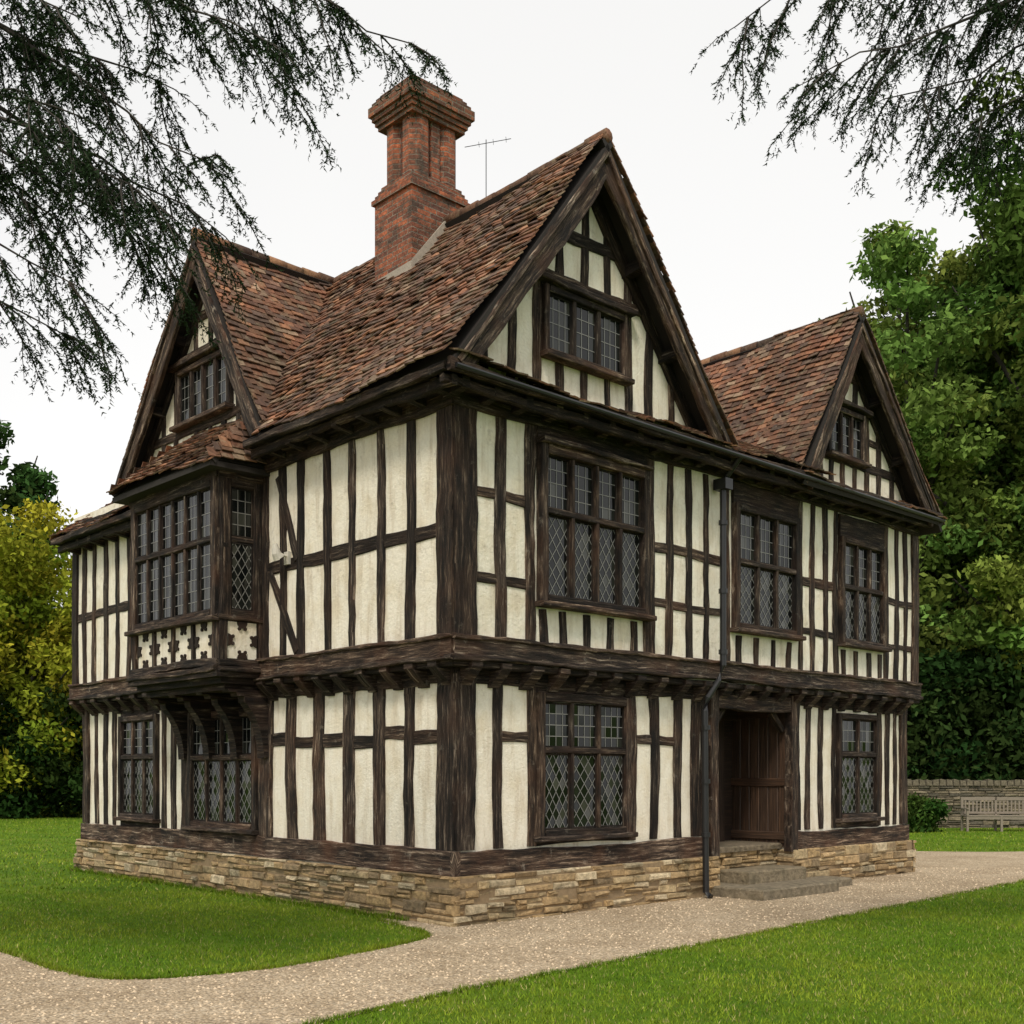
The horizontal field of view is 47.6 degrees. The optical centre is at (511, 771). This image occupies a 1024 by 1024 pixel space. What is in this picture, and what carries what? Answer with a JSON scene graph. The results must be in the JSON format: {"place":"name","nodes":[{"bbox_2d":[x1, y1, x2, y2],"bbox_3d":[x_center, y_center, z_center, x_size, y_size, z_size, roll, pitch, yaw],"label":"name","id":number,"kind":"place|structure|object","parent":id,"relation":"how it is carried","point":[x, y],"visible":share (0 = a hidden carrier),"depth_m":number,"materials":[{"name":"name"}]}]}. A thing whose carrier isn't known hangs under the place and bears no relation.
{"place":"outdoors","nodes":[
{"label":"outdoors","id":0,"kind":"place"},
{"bbox_2d":[0,851,1023,1023],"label":"gravel path","id":1,"kind":"structure","parent":0,"point":[973,862],"depth_m":10.13,"materials":[{"name":"beige gravel"}]},
{"bbox_2d":[0,798,1023,1023],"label":"lawn ground","id":2,"kind":"structure","parent":0,"point":[381,937],"depth_m":10.78,"materials":[{"name":"green plant"}]},
{"bbox_2d":[0,420,63,794],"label":"broadleaf tree","id":3,"kind":"object","parent":2,"relation":"on","point":[29,481],"visible":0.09,"depth_m":56.56,"materials":[{"name":"green plant"}]},
{"bbox_2d":[0,495,82,816],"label":"yellow green tree","id":4,"kind":"object","parent":2,"relation":"on","point":[36,646],"visible":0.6,"depth_m":41.44,"materials":[{"name":"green plant"}]},
{"bbox_2d":[0,678,82,818],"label":"dark hedge","id":5,"kind":"object","parent":2,"relation":"on","point":[46,780],"visible":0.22,"depth_m":40.87,"materials":[{"name":"green plant"}]},
{"bbox_2d":[0,0,456,415],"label":"cedar tree","id":6,"kind":"object","parent":2,"relation":"on","point":[105,199],"visible":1,"depth_m":7.27,"materials":[{"name":"green plant"}]},
{"bbox_2d":[73,839,915,926],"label":"plinth stones","id":7,"kind":"object","parent":2,"relation":"on","point":[383,896],"visible":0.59,"depth_m":14.51,"materials":[{"name":"beige stone"}]},
{"bbox_2d":[77,841,913,925],"bbox_3d":[-0.342,1.448,19.329,9.940,0.605,9.810,0,0,-43],"label":"plinth mortar","id":8,"kind":"object","parent":2,"relation":"on","point":[484,899],"visible":0.21,"depth_m":14.21,"materials":[{"name":"beige concrete"}]},
{"bbox_2d":[74,207,911,873],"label":"plaster walls","id":9,"kind":"structure","parent":8,"relation":"on","point":[514,781],"depth_m":14.13,"materials":[{"name":"beige paint"}]},
{"bbox_2d":[51,150,942,876],"bbox_3d":[-0.462,-2.991,18.909,10.779,8.295,10.349,0,0,-43],"label":"timber frame","id":10,"kind":"object","parent":8,"relation":"on","point":[455,658],"visible":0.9,"depth_m":14.63,"materials":[{"name":"brown wood"}]},
{"bbox_2d":[272,543,291,564],"bbox_3d":[-2.890,-2.732,14.543,0.254,0.245,0.160,0,0,-43],"label":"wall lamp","id":11,"kind":"object","parent":10,"relation":"attached to","point":[277,554],"visible":1,"depth_m":14.47,"materials":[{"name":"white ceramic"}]},
{"bbox_2d":[50,138,942,540],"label":"roof deck","id":12,"kind":"structure","parent":10,"relation":"on","point":[170,478],"depth_m":14.79,"materials":[{"name":"black wood"}]},
{"bbox_2d":[373,214,448,285],"bbox_3d":[-1.228,-6.901,15.594,1.030,0.978,0.900,0,0,-43],"label":"chimney flashing","id":13,"kind":"object","parent":12,"relation":"on","point":[425,248],"visible":0.44,"depth_m":15.12,"materials":[{"name":"grey metal"}]},
{"bbox_2d":[368,76,474,280],"bbox_3d":[-1.217,-6.989,15.604,1.090,4.278,0.930,0,0,-43],"label":"brick chimney","id":14,"kind":"object","parent":12,"relation":"on","point":[418,199],"visible":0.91,"depth_m":15.29,"materials":[{"name":"red brick"}]},
{"bbox_2d":[466,138,510,196],"bbox_3d":[-0.332,-7.487,15.959,0.639,2.473,0.142,0,0,-2],"label":"tv aerial","id":15,"kind":"object","parent":12,"relation":"on","point":[486,158],"visible":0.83,"depth_m":15.96,"materials":[{"name":"black metal"}]},
{"bbox_2d":[49,133,946,539],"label":"roof tiles","id":16,"kind":"object","parent":12,"relation":"on","point":[763,397],"visible":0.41,"depth_m":15.01,"materials":[{"name":"tile"}]},
{"bbox_2d":[190,128,864,364],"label":"ridge tiles","id":17,"kind":"object","parent":12,"relation":"on","point":[447,218],"visible":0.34,"depth_m":16.34,"materials":[{"name":"tile"}]},
{"bbox_2d":[124,296,878,827],"bbox_3d":[-0.175,-2.465,15.781,11.950,6.330,5.278,0,0,0],"label":"window glass","id":18,"kind":"object","parent":10,"relation":"in","point":[610,728],"visible":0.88,"depth_m":14.92,"materials":[{"name":"black glass"}]},
{"bbox_2d":[124,308,878,827],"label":"window leading","id":19,"kind":"object","parent":10,"relation":"attached to","point":[562,736],"depth_m":14.81,"materials":[{"name":"grey metal"}]},
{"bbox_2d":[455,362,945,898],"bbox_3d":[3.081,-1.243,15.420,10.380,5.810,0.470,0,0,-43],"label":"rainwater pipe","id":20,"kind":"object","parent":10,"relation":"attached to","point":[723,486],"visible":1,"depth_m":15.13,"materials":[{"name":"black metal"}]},
{"bbox_2d":[718,709,784,846],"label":"oak door","id":21,"kind":"structure","parent":10,"relation":"attached to","point":[751,768],"depth_m":17.22,"materials":[{"name":"brown wood"}]},
{"bbox_2d":[711,840,851,900],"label":"door steps","id":22,"kind":"structure","parent":2,"relation":"on","point":[766,882],"depth_m":15.78,"materials":[{"name":"stone"}]},
{"bbox_2d":[689,0,1023,223],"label":"cedar tree","id":23,"kind":"object","parent":2,"relation":"on","point":[997,16],"visible":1,"depth_m":8.03,"materials":[{"name":"green plant"}]},
{"bbox_2d":[818,219,1023,742],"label":"broadleaf tree","id":24,"kind":"object","parent":2,"relation":"on","point":[926,367],"visible":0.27,"depth_m":39.09,"materials":[{"name":"green plant"}]},
{"bbox_2d":[907,791,951,832],"bbox_3d":[11.082,1.112,32.062,2.167,1.190,1.648,0,0,0],"label":"garden shrub","id":25,"kind":"object","parent":2,"relation":"on","point":[925,814],"visible":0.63,"depth_m":31.59,"materials":[{"name":"green plant"}]},
{"bbox_2d":[910,488,981,745],"bbox_3d":[14.370,-5.255,45.551,10.985,14.295,11.782,0,0,-29],"label":"broadleaf tree","id":26,"kind":"object","parent":2,"relation":"on","point":[943,623],"visible":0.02,"depth_m":39.99,"materials":[{"name":"green plant"}]},
{"bbox_2d":[901,66,1023,715],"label":"broadleaf tree","id":27,"kind":"object","parent":2,"relation":"on","point":[1002,269],"visible":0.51,"depth_m":38.98,"materials":[{"name":"green plant"}]},
{"bbox_2d":[907,644,1023,780],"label":"yew hedge","id":28,"kind":"object","parent":2,"relation":"on","point":[933,753],"visible":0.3,"depth_m":37.47,"materials":[{"name":"green plant"}]},
{"bbox_2d":[907,779,1023,827],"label":"dry stone wall","id":29,"kind":"structure","parent":2,"relation":"on","point":[952,791],"depth_m":34.20,"materials":[{"name":"grey stone"}]},
{"bbox_2d":[927,549,1023,758],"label":"broadleaf tree","id":30,"kind":"object","parent":2,"relation":"on","point":[956,564],"visible":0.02,"depth_m":41.73,"materials":[{"name":"green plant"}]},
{"bbox_2d":[929,188,1023,752],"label":"broadleaf tree","id":31,"kind":"object","parent":2,"relation":"on","point":[980,423],"visible":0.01,"depth_m":41.57,"materials":[{"name":"green plant"}]},
{"bbox_2d":[933,445,1023,710],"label":"broadleaf tree","id":32,"kind":"object","parent":2,"relation":"on","point":[1002,581],"visible":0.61,"depth_m":37.13,"materials":[{"name":"green plant"}]},
{"bbox_2d":[960,797,1023,831],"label":"garden bench","id":33,"kind":"object","parent":2,"relation":"on","point":[967,812],"visible":1,"depth_m":32.51,"materials":[{"name":"grey wood"}]},
{"bbox_2d":[0,0,1023,606],"label":"sky","id":34,"kind":"structure","parent":0,"point":[751,251],"materials":[{"name":"white"}]}
]}

